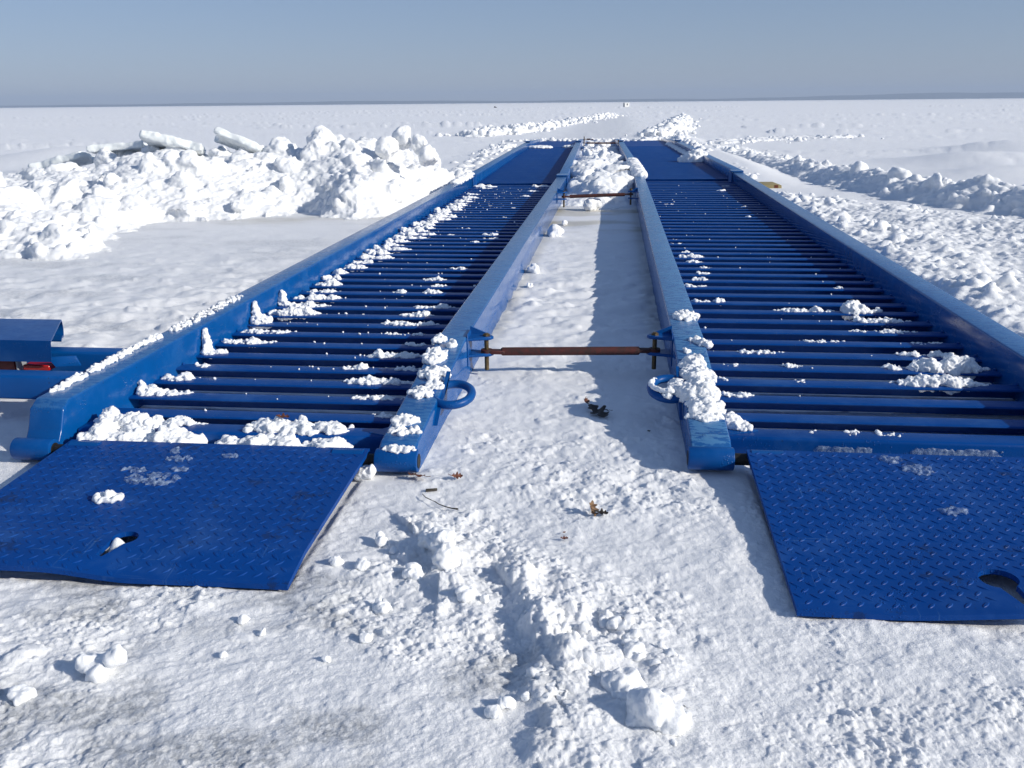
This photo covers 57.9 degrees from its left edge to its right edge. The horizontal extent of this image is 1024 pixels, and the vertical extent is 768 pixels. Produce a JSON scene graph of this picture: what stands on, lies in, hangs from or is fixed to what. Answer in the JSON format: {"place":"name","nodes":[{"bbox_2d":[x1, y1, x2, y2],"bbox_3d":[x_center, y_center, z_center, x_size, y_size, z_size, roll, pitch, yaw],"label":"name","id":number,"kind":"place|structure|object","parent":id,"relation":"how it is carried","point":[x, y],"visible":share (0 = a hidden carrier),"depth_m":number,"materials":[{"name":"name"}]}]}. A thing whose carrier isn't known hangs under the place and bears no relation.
{"place":"outdoors","nodes":[
{"label":"outdoors","id":0,"kind":"place"},
{"bbox_2d":[0,98,1023,767],"bbox_3d":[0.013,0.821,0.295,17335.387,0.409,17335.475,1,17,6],"label":"snow ground","id":1,"kind":"structure","parent":0,"point":[674,552],"depth_m":2.01,"materials":[{"name":"snow"}]},
{"bbox_2d":[6,683,37,706],"bbox_3d":[-0.867,0.554,1.636,0.046,0.039,0.045,1,17,6],"label":"snow chunk","id":2,"kind":"object","parent":1,"relation":"on","point":[19,694],"visible":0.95,"depth_m":1.62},
{"bbox_2d":[75,643,126,683],"bbox_3d":[-0.756,0.515,1.701,0.089,0.069,0.069,8,19,25],"label":"snow chunk","id":3,"kind":"object","parent":1,"relation":"on","point":[95,668],"visible":0.99,"depth_m":1.69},
{"bbox_2d":[0,125,454,260],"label":"snow bank","id":4,"kind":"structure","parent":1,"relation":"on","point":[67,211],"depth_m":8.82,"materials":[{"name":"snow"}]},
{"bbox_2d":[28,151,94,168],"bbox_3d":[-5.054,-2.492,10.431,0.636,0.268,0.394,0,17,1],"label":"ice slab","id":5,"kind":"object","parent":4,"relation":"on","point":[80,158],"depth_m":10.27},
{"bbox_2d":[86,140,147,156],"bbox_3d":[-4.336,-2.622,10.320,0.635,0.202,0.455,0,17,1],"label":"ice slab","id":6,"kind":"object","parent":4,"relation":"on","point":[118,149],"depth_m":10.14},
{"bbox_2d":[139,130,205,155],"bbox_3d":[-3.652,-2.600,10.043,0.661,0.315,0.439,-2,17,-5],"label":"ice slab","id":7,"kind":"object","parent":4,"relation":"on","point":[157,139],"depth_m":9.85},
{"bbox_2d":[214,127,263,152],"bbox_3d":[-2.932,-2.585,10.040,0.698,0.406,0.363,1,17,6],"label":"ice slab","id":8,"kind":"object","parent":4,"relation":"on","point":[229,139],"depth_m":9.90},
{"bbox_2d":[237,614,250,624],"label":"snow chunk","id":9,"kind":"object","parent":1,"relation":"on","point":[243,619],"visible":1,"depth_m":1.86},
{"bbox_2d":[0,174,568,589],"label":"ramp section","id":10,"kind":"object","parent":1,"relation":"on","point":[251,516],"visible":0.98,"depth_m":3.02,"materials":[{"name":"paint"}]},
{"bbox_2d":[49,333,162,392],"bbox_3d":[-1.383,-0.084,3.200,0.058,0.034,0.727,1,17,6],"label":"snow clump","id":11,"kind":"object","parent":10,"relation":"on","point":[94,367],"visible":1,"depth_m":3.15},
{"bbox_2d":[92,490,123,503],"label":"snow clump","id":12,"kind":"object","parent":10,"relation":"on","point":[110,496],"visible":1,"depth_m":2.34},
{"bbox_2d":[76,418,207,443],"bbox_3d":[-1.121,0.162,2.776,0.417,0.104,0.151,1,17,6],"label":"snow heap","id":13,"kind":"object","parent":10,"relation":"on","point":[107,429],"visible":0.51,"depth_m":2.75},
{"bbox_2d":[93,406,207,427],"bbox_3d":[-1.126,0.114,2.864,0.379,0.082,0.093,1,17,6],"label":"snow strip","id":14,"kind":"object","parent":10,"relation":"on","point":[113,413],"visible":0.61,"depth_m":2.85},
{"bbox_2d":[136,380,193,395],"bbox_3d":[-1.199,0.023,3.179,0.203,0.064,0.078,1,17,6],"label":"snow strip","id":15,"kind":"object","parent":10,"relation":"on","point":[143,389],"visible":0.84,"depth_m":3.17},
{"bbox_2d":[161,371,200,380],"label":"snow strip","id":16,"kind":"object","parent":10,"relation":"on","point":[186,376],"visible":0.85,"depth_m":3.34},
{"bbox_2d":[168,294,242,331],"bbox_3d":[-1.287,-0.307,3.928,0.072,0.028,0.678,1,17,6],"label":"snow clump","id":17,"kind":"object","parent":10,"relation":"on","point":[180,325],"visible":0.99,"depth_m":3.87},
{"bbox_2d":[200,328,228,358],"bbox_3d":[-1.188,-0.162,3.683,0.110,0.115,0.073,1,17,6],"label":"snow strip","id":18,"kind":"object","parent":10,"relation":"on","point":[207,346],"visible":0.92,"depth_m":3.68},
{"bbox_2d":[221,336,276,347],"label":"snow strip","id":19,"kind":"object","parent":10,"relation":"on","point":[252,340],"visible":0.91,"depth_m":3.84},
{"bbox_2d":[250,301,272,329],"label":"snow strip","id":20,"kind":"object","parent":10,"relation":"on","point":[258,317],"visible":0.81,"depth_m":4.18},
{"bbox_2d":[240,328,296,333],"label":"snow strip","id":21,"kind":"object","parent":10,"relation":"on","point":[256,331],"visible":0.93,"depth_m":4.01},
{"bbox_2d":[214,431,353,447],"bbox_3d":[-0.680,0.189,2.724,0.446,0.085,0.130,1,17,6],"label":"snow heap","id":22,"kind":"object","parent":10,"relation":"on","point":[281,438],"visible":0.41,"depth_m":2.72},
{"bbox_2d":[267,305,321,320],"bbox_3d":[-1.026,-0.334,4.354,0.264,0.067,0.091,1,17,6],"label":"snow strip","id":23,"kind":"object","parent":10,"relation":"on","point":[300,310],"visible":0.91,"depth_m":4.33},
{"bbox_2d":[243,415,353,436],"bbox_3d":[-0.650,0.130,2.812,0.332,0.059,0.108,1,17,6],"label":"snow heap","id":24,"kind":"object","parent":10,"relation":"on","point":[302,425],"visible":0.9,"depth_m":2.79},
{"bbox_2d":[277,289,331,310],"bbox_3d":[-1.017,-0.406,4.519,0.270,0.098,0.083,1,17,6],"label":"snow strip","id":25,"kind":"object","parent":10,"relation":"on","point":[282,298],"visible":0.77,"depth_m":4.52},
{"bbox_2d":[293,292,340,302],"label":"snow strip","id":26,"kind":"object","parent":10,"relation":"on","point":[312,296],"visible":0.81,"depth_m":4.67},
{"bbox_2d":[307,289,336,292],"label":"snow strip","id":27,"kind":"object","parent":10,"relation":"on","point":[324,290],"visible":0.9,"depth_m":4.85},
{"bbox_2d":[315,278,342,288],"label":"snow strip","id":28,"kind":"object","parent":10,"relation":"on","point":[333,282],"visible":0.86,"depth_m":5.02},
{"bbox_2d":[321,274,341,279],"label":"snow strip","id":29,"kind":"object","parent":10,"relation":"on","point":[336,277],"visible":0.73,"depth_m":5.18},
{"bbox_2d":[332,268,348,276],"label":"snow strip","id":30,"kind":"object","parent":10,"relation":"on","point":[339,271],"visible":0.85,"depth_m":5.36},
{"bbox_2d":[342,362,368,369],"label":"snow strip","id":31,"kind":"object","parent":10,"relation":"on","point":[361,366],"visible":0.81,"depth_m":3.45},
{"bbox_2d":[343,263,367,271],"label":"snow strip","id":32,"kind":"object","parent":10,"relation":"on","point":[352,266],"visible":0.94,"depth_m":5.52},
{"bbox_2d":[351,259,372,263],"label":"snow strip","id":33,"kind":"object","parent":10,"relation":"on","point":[365,261],"visible":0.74,"depth_m":5.70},
{"bbox_2d":[359,253,392,261],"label":"snow strip","id":34,"kind":"object","parent":10,"relation":"on","point":[364,256],"visible":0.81,"depth_m":5.85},
{"bbox_2d":[343,374,412,389],"bbox_3d":[-0.463,-0.006,3.277,0.305,0.051,0.066,1,17,6],"label":"snow strip","id":35,"kind":"object","parent":10,"relation":"on","point":[369,379],"visible":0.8,"depth_m":3.27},
{"bbox_2d":[351,395,404,400],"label":"snow strip","id":36,"kind":"object","parent":10,"relation":"on","point":[381,397],"visible":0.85,"depth_m":3.10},
{"bbox_2d":[365,249,392,254],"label":"snow strip","id":37,"kind":"object","parent":10,"relation":"on","point":[374,252],"visible":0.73,"depth_m":6.03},
{"bbox_2d":[372,411,394,417],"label":"snow strip","id":38,"kind":"object","parent":10,"relation":"on","point":[384,415],"visible":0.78,"depth_m":2.92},
{"bbox_2d":[373,244,411,252],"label":"snow strip","id":39,"kind":"object","parent":10,"relation":"on","point":[384,247],"visible":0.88,"depth_m":6.19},
{"bbox_2d":[366,349,421,358],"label":"snow strip","id":40,"kind":"object","parent":10,"relation":"on","point":[379,353],"visible":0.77,"depth_m":3.60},
{"bbox_2d":[382,444,415,453],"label":"snow clump","id":41,"kind":"object","parent":10,"relation":"on","point":[395,448],"visible":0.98,"depth_m":2.59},
{"bbox_2d":[385,238,412,242],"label":"snow strip","id":42,"kind":"object","parent":10,"relation":"on","point":[395,241],"visible":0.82,"depth_m":6.53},
{"bbox_2d":[387,413,421,436],"bbox_3d":[-0.318,0.120,2.727,0.102,0.045,0.146,-3,17,-8],"label":"snow clump","id":43,"kind":"object","parent":10,"relation":"on","point":[401,421],"visible":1,"depth_m":2.72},
{"bbox_2d":[394,365,420,370],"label":"snow strip","id":44,"kind":"object","parent":10,"relation":"on","point":[410,368],"visible":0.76,"depth_m":3.43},
{"bbox_2d":[391,235,426,240],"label":"snow strip","id":45,"kind":"object","parent":10,"relation":"on","point":[404,237],"visible":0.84,"depth_m":6.69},
{"bbox_2d":[380,319,442,325],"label":"snow strip","id":46,"kind":"object","parent":10,"relation":"on","point":[401,323],"visible":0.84,"depth_m":4.12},
{"bbox_2d":[400,227,427,231],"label":"snow strip","id":47,"kind":"object","parent":10,"relation":"on","point":[417,229],"visible":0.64,"depth_m":7.03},
{"bbox_2d":[396,230,436,237],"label":"snow strip","id":48,"kind":"object","parent":10,"relation":"on","point":[411,233],"visible":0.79,"depth_m":6.87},
{"bbox_2d":[399,310,436,316],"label":"snow strip","id":49,"kind":"object","parent":10,"relation":"on","point":[423,313],"visible":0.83,"depth_m":4.29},
{"bbox_2d":[411,221,434,227],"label":"snow strip","id":50,"kind":"object","parent":10,"relation":"on","point":[415,223],"visible":0.7,"depth_m":7.38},
{"bbox_2d":[406,333,451,399],"bbox_3d":[-0.259,-0.072,3.196,0.124,0.090,0.611,1,17,4],"label":"snow clump","id":51,"kind":"object","parent":10,"relation":"on","point":[432,373],"visible":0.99,"depth_m":3.10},
{"bbox_2d":[422,288,442,296],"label":"snow strip","id":52,"kind":"object","parent":10,"relation":"on","point":[430,291],"visible":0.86,"depth_m":4.79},
{"bbox_2d":[414,303,455,308],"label":"snow strip","id":53,"kind":"object","parent":10,"relation":"on","point":[443,306],"visible":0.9,"depth_m":4.45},
{"bbox_2d":[424,215,450,219],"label":"snow strip","id":54,"kind":"object","parent":10,"relation":"on","point":[435,217],"visible":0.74,"depth_m":7.70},
{"bbox_2d":[428,213,456,217],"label":"snow strip","id":55,"kind":"object","parent":10,"relation":"on","point":[441,215],"visible":0.54,"depth_m":7.88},
{"bbox_2d":[445,338,457,347],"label":"snow clump","id":56,"kind":"object","parent":10,"relation":"on","point":[451,343],"visible":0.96,"depth_m":3.36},
{"bbox_2d":[450,172,474,184],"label":"snow clump","id":57,"kind":"object","parent":10,"relation":"on","point":[466,176],"visible":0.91,"depth_m":10.18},
{"bbox_2d":[481,332,659,369],"bbox_3d":[0.221,-0.125,3.522,0.681,0.149,0.044,0,17,3],"label":"tie bar","id":58,"kind":"object","parent":10,"relation":"attached to","point":[516,351],"visible":1,"depth_m":3.51,"materials":[{"name":"metal"}]},
{"bbox_2d":[321,655,330,662],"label":"snow chunk","id":59,"kind":"object","parent":1,"relation":"on","point":[326,658],"visible":1,"depth_m":1.72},
{"bbox_2d":[328,555,343,566],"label":"snow chunk","id":60,"kind":"object","parent":1,"relation":"on","point":[336,561],"visible":1,"depth_m":2.09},
{"bbox_2d":[355,557,369,570],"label":"snow chunk","id":61,"kind":"object","parent":1,"relation":"on","point":[362,563],"visible":0.98,"depth_m":2.07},
{"bbox_2d":[354,464,375,481],"bbox_3d":[-0.411,0.248,2.606,0.064,0.059,0.057,1,17,6],"label":"snow chunk","id":62,"kind":"object","parent":1,"relation":"on","point":[365,472],"visible":0.83,"depth_m":2.58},
{"bbox_2d":[359,631,372,643],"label":"snow chunk","id":63,"kind":"object","parent":1,"relation":"on","point":[365,637],"visible":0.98,"depth_m":1.79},
{"bbox_2d":[375,531,387,546],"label":"snow chunk","id":64,"kind":"object","parent":1,"relation":"on","point":[381,540],"visible":0.99,"depth_m":2.19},
{"bbox_2d":[372,597,392,614],"bbox_3d":[-0.270,0.467,1.913,0.046,0.042,0.044,1,17,6],"label":"snow chunk","id":65,"kind":"object","parent":1,"relation":"on","point":[379,606],"visible":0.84,"depth_m":1.90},
{"bbox_2d":[402,562,423,580],"bbox_3d":[-0.217,0.417,2.041,0.049,0.040,0.052,1,17,6],"label":"snow chunk","id":66,"kind":"object","parent":1,"relation":"on","point":[413,570],"visible":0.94,"depth_m":2.02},
{"bbox_2d":[418,526,477,572],"bbox_3d":[-0.164,0.373,2.113,0.103,0.097,0.208,-9,19,-25],"label":"snow lump","id":67,"kind":"object","parent":1,"relation":"on","point":[439,542],"visible":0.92,"depth_m":2.08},
{"bbox_2d":[455,585,475,602],"bbox_3d":[-0.095,0.439,1.928,0.045,0.042,0.036,-15,22,-39],"label":"snow chunk","id":68,"kind":"object","parent":1,"relation":"on","point":[465,593],"visible":1,"depth_m":1.92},
{"bbox_2d":[448,141,516,176],"bbox_3d":[-0.448,-4.275,17.489,0.918,0.279,10.927,1,17,4],"label":"snow rubble","id":69,"kind":"object","parent":1,"relation":"on","point":[502,146],"visible":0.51,"depth_m":16.70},
{"bbox_2d":[480,594,488,603],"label":"snow chunk","id":70,"kind":"object","parent":1,"relation":"on","point":[484,598],"visible":1,"depth_m":1.92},
{"bbox_2d":[484,704,501,719],"bbox_3d":[-0.032,0.561,1.572,0.030,0.028,0.027,-6,18,-17],"label":"snow chunk","id":71,"kind":"object","parent":1,"relation":"on","point":[492,712],"visible":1,"depth_m":1.56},
{"bbox_2d":[497,696,515,708],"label":"snow chunk","id":72,"kind":"object","parent":1,"relation":"on","point":[506,702],"visible":1,"depth_m":1.58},
{"bbox_2d":[521,691,529,701],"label":"snow chunk","id":73,"kind":"object","parent":1,"relation":"on","point":[525,696],"visible":1,"depth_m":1.60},
{"bbox_2d":[473,139,583,185],"bbox_3d":[0.673,-4.373,17.620,1.221,0.312,14.000,1,17,5],"label":"ramp section","id":74,"kind":"object","parent":1,"relation":"on","point":[523,164],"visible":0.85,"depth_m":13.77,"materials":[{"name":"paint"}]},
{"bbox_2d":[528,145,573,148],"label":"snow clump","id":75,"kind":"object","parent":74,"relation":"on","point":[545,146],"visible":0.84,"depth_m":19.36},
{"bbox_2d":[435,112,625,136],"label":"snow bank","id":76,"kind":"structure","parent":1,"relation":"on","point":[511,129],"depth_m":33.17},
{"bbox_2d":[527,263,539,273],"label":"snow chunk","id":77,"kind":"object","parent":1,"relation":"on","point":[533,268],"visible":0.92,"depth_m":5.67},
{"bbox_2d":[525,662,568,703],"bbox_3d":[0.074,0.535,1.646,0.087,0.049,0.149,-5,17,-14],"label":"snow lump","id":78,"kind":"object","parent":1,"relation":"on","point":[534,671],"visible":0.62,"depth_m":1.62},
{"bbox_2d":[547,224,563,236],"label":"snow chunk","id":79,"kind":"object","parent":1,"relation":"on","point":[554,230],"visible":0.87,"depth_m":7.19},
{"bbox_2d":[520,590,604,676],"bbox_3d":[0.102,0.485,1.806,0.129,0.065,0.330,-4,17,-10],"label":"snow lump","id":80,"kind":"object","parent":1,"relation":"on","point":[584,627],"visible":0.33,"depth_m":1.79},
{"bbox_2d":[583,197,601,210],"bbox_3d":[0.775,-1.720,8.904,0.181,0.148,0.153,-2,17,-5],"label":"snow chunk","id":81,"kind":"object","parent":1,"relation":"on","point":[591,204],"visible":0.94,"depth_m":8.86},
{"bbox_2d":[589,500,597,515],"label":"dead leaf","id":82,"kind":"object","parent":1,"relation":"on","point":[592,505],"visible":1,"depth_m":2.34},
{"bbox_2d":[585,399,608,417],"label":"dead leaf","id":83,"kind":"object","parent":1,"relation":"on","point":[600,411],"visible":1,"depth_m":3.10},
{"bbox_2d":[560,140,635,208],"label":"snow bank","id":84,"kind":"structure","parent":1,"relation":"on","point":[601,168],"depth_m":10.29,"materials":[{"name":"snow"}]},
{"bbox_2d":[501,135,695,142],"bbox_3d":[2.647,-6.379,24.358,5.541,0.250,2.696,-5,17,-14],"label":"snow rubble","id":85,"kind":"object","parent":1,"relation":"on","point":[655,137],"visible":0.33,"depth_m":24.40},
{"bbox_2d":[597,607,677,666],"bbox_3d":[0.234,0.494,1.787,0.101,0.060,0.230,-6,18,-16],"label":"snow lump","id":86,"kind":"object","parent":1,"relation":"on","point":[634,650],"visible":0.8,"depth_m":1.77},
{"bbox_2d":[600,666,691,745],"bbox_3d":[0.224,0.551,1.579,0.132,0.113,0.195,-14,22,-38],"label":"snow lump","id":87,"kind":"object","parent":1,"relation":"on","point":[657,711],"visible":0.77,"depth_m":1.53,"materials":[{"name":"snow"}]},
{"bbox_2d":[625,113,700,136],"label":"snow bank","id":88,"kind":"structure","parent":1,"relation":"on","point":[677,124],"depth_m":29.08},
{"bbox_2d":[615,138,738,181],"bbox_3d":[2.739,-4.430,17.740,1.344,0.314,13.500,1,17,5],"label":"ramp section","id":89,"kind":"object","parent":1,"relation":"on","point":[658,161],"visible":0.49,"depth_m":13.84,"materials":[{"name":"paint"}]},
{"bbox_2d":[626,157,647,178],"bbox_3d":[1.580,-2.769,11.812,0.192,0.128,2.860,1,17,5],"label":"snow clump","id":90,"kind":"object","parent":89,"relation":"on","point":[637,169],"visible":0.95,"depth_m":11.12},
{"bbox_2d":[677,148,707,161],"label":"snow clump","id":91,"kind":"object","parent":89,"relation":"on","point":[696,155],"visible":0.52,"depth_m":14.44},
{"bbox_2d":[671,132,759,178],"bbox_3d":[3.757,-4.754,18.843,0.983,0.327,15.004,1,17,6],"label":"snow rubble","id":92,"kind":"object","parent":1,"relation":"on","point":[684,138],"visible":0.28,"depth_m":19.67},
{"bbox_2d":[705,134,883,144],"bbox_3d":[6.960,-6.434,24.443,6.662,0.232,3.215,-11,20,-31],"label":"snow rubble","id":93,"kind":"object","parent":1,"relation":"on","point":[747,139],"visible":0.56,"depth_m":24.22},
{"bbox_2d":[628,169,1023,620],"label":"ramp section","id":94,"kind":"object","parent":1,"relation":"on","point":[874,533],"visible":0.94,"depth_m":3.02,"materials":[{"name":"paint"}]},
{"bbox_2d":[204,185,900,417],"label":"snow crumbs","id":95,"kind":"object","parent":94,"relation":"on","point":[214,378],"visible":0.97,"depth_m":4.34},
{"bbox_2d":[562,188,632,206],"bbox_3d":[0.816,-1.781,8.855,0.681,0.175,0.045,0,17,2],"label":"tie bar","id":96,"kind":"object","parent":94,"relation":"attached to","point":[597,195],"visible":1,"depth_m":8.84,"materials":[{"name":"metal"}]},
{"bbox_2d":[648,377,674,393],"bbox_3d":[0.481,0.001,2.995,0.081,0.021,0.171,1,17,6],"label":"snow clump","id":97,"kind":"object","parent":94,"relation":"on","point":[651,382],"visible":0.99,"depth_m":2.94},
{"bbox_2d":[672,309,699,321],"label":"snow clump","id":98,"kind":"object","parent":94,"relation":"on","point":[686,315],"visible":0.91,"depth_m":3.72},
{"bbox_2d":[678,253,702,257],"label":"snow strip","id":99,"kind":"object","parent":94,"relation":"on","point":[691,255],"visible":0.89,"depth_m":5.79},
{"bbox_2d":[662,353,725,422],"bbox_3d":[0.574,0.005,2.977,0.190,0.100,0.533,1,17,6],"label":"snow clump","id":100,"kind":"object","parent":94,"relation":"on","point":[698,391],"visible":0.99,"depth_m":2.89,"materials":[{"name":"snow"}]},
{"bbox_2d":[688,335,713,348],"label":"snow clump","id":101,"kind":"object","parent":94,"relation":"on","point":[704,342],"visible":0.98,"depth_m":3.36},
{"bbox_2d":[721,391,753,397],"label":"snow strip","id":102,"kind":"object","parent":94,"relation":"on","point":[740,394],"visible":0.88,"depth_m":3.09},
{"bbox_2d":[723,411,752,431],"bbox_3d":[0.683,0.118,2.795,0.102,0.064,0.096,8,19,26],"label":"snow clump","id":103,"kind":"object","parent":94,"relation":"on","point":[733,420],"visible":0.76,"depth_m":2.77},
{"bbox_2d":[736,349,783,354],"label":"snow strip","id":104,"kind":"object","parent":94,"relation":"on","point":[758,352],"visible":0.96,"depth_m":3.62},
{"bbox_2d":[773,306,833,315],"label":"snow strip","id":105,"kind":"object","parent":94,"relation":"on","point":[815,309],"visible":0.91,"depth_m":4.30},
{"bbox_2d":[799,339,843,342],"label":"snow strip","id":106,"kind":"object","parent":94,"relation":"on","point":[818,341],"visible":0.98,"depth_m":3.77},
{"bbox_2d":[840,300,882,319],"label":"snow strip","id":107,"kind":"object","parent":94,"relation":"on","point":[855,307],"visible":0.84,"depth_m":4.26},
{"bbox_2d":[852,315,911,326],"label":"snow strip","id":108,"kind":"object","parent":94,"relation":"on","point":[856,318],"visible":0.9,"depth_m":4.09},
{"bbox_2d":[880,363,901,369],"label":"snow strip","id":109,"kind":"object","parent":94,"relation":"on","point":[889,366],"visible":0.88,"depth_m":3.39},
{"bbox_2d":[874,329,915,333],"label":"snow strip","id":110,"kind":"object","parent":94,"relation":"on","point":[891,331],"visible":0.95,"depth_m":3.91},
{"bbox_2d":[895,350,921,356],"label":"snow strip","id":111,"kind":"object","parent":94,"relation":"on","point":[914,353],"visible":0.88,"depth_m":3.55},
{"bbox_2d":[924,350,949,357],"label":"snow strip","id":112,"kind":"object","parent":94,"relation":"on","point":[938,353],"visible":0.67,"depth_m":3.54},
{"bbox_2d":[888,373,988,394],"bbox_3d":[1.485,0.000,3.199,0.351,0.067,0.087,1,17,6],"label":"snow strip","id":113,"kind":"object","parent":94,"relation":"on","point":[926,380],"visible":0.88,"depth_m":3.18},
{"bbox_2d":[906,352,990,378],"bbox_3d":[1.593,-0.061,3.364,0.304,0.102,0.113,1,17,6],"label":"snow strip","id":114,"kind":"object","parent":94,"relation":"on","point":[951,364],"visible":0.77,"depth_m":3.34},
{"bbox_2d":[702,141,1023,219],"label":"snow bank","id":115,"kind":"structure","parent":1,"relation":"on","point":[986,194],"depth_m":9.88,"materials":[{"name":"snow"}]},
{"bbox_2d":[775,191,1023,337],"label":"snow bank","id":116,"kind":"structure","parent":1,"relation":"on","point":[975,262],"depth_m":5.95,"materials":[{"name":"snow"}]},
{"bbox_2d":[0,92,1023,107],"bbox_3d":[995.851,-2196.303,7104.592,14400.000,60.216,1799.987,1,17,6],"label":"hills","id":117,"kind":"structure","parent":0,"point":[958,95],"depth_m":6669.10,"materials":[{"name":"snow"}]},
{"bbox_2d":[0,0,1023,105],"label":"sky","id":118,"kind":"structure","parent":0,"point":[53,52],"materials":[{"name":"blue"}]},
{"bbox_2d":[759,182,781,187],"bbox_3d":[2.996,-2.364,11.131,0.375,0.098,0.502,0,17,3],"label":"timber block","id":119,"kind":"object","parent":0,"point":[771,185],"depth_m":10.92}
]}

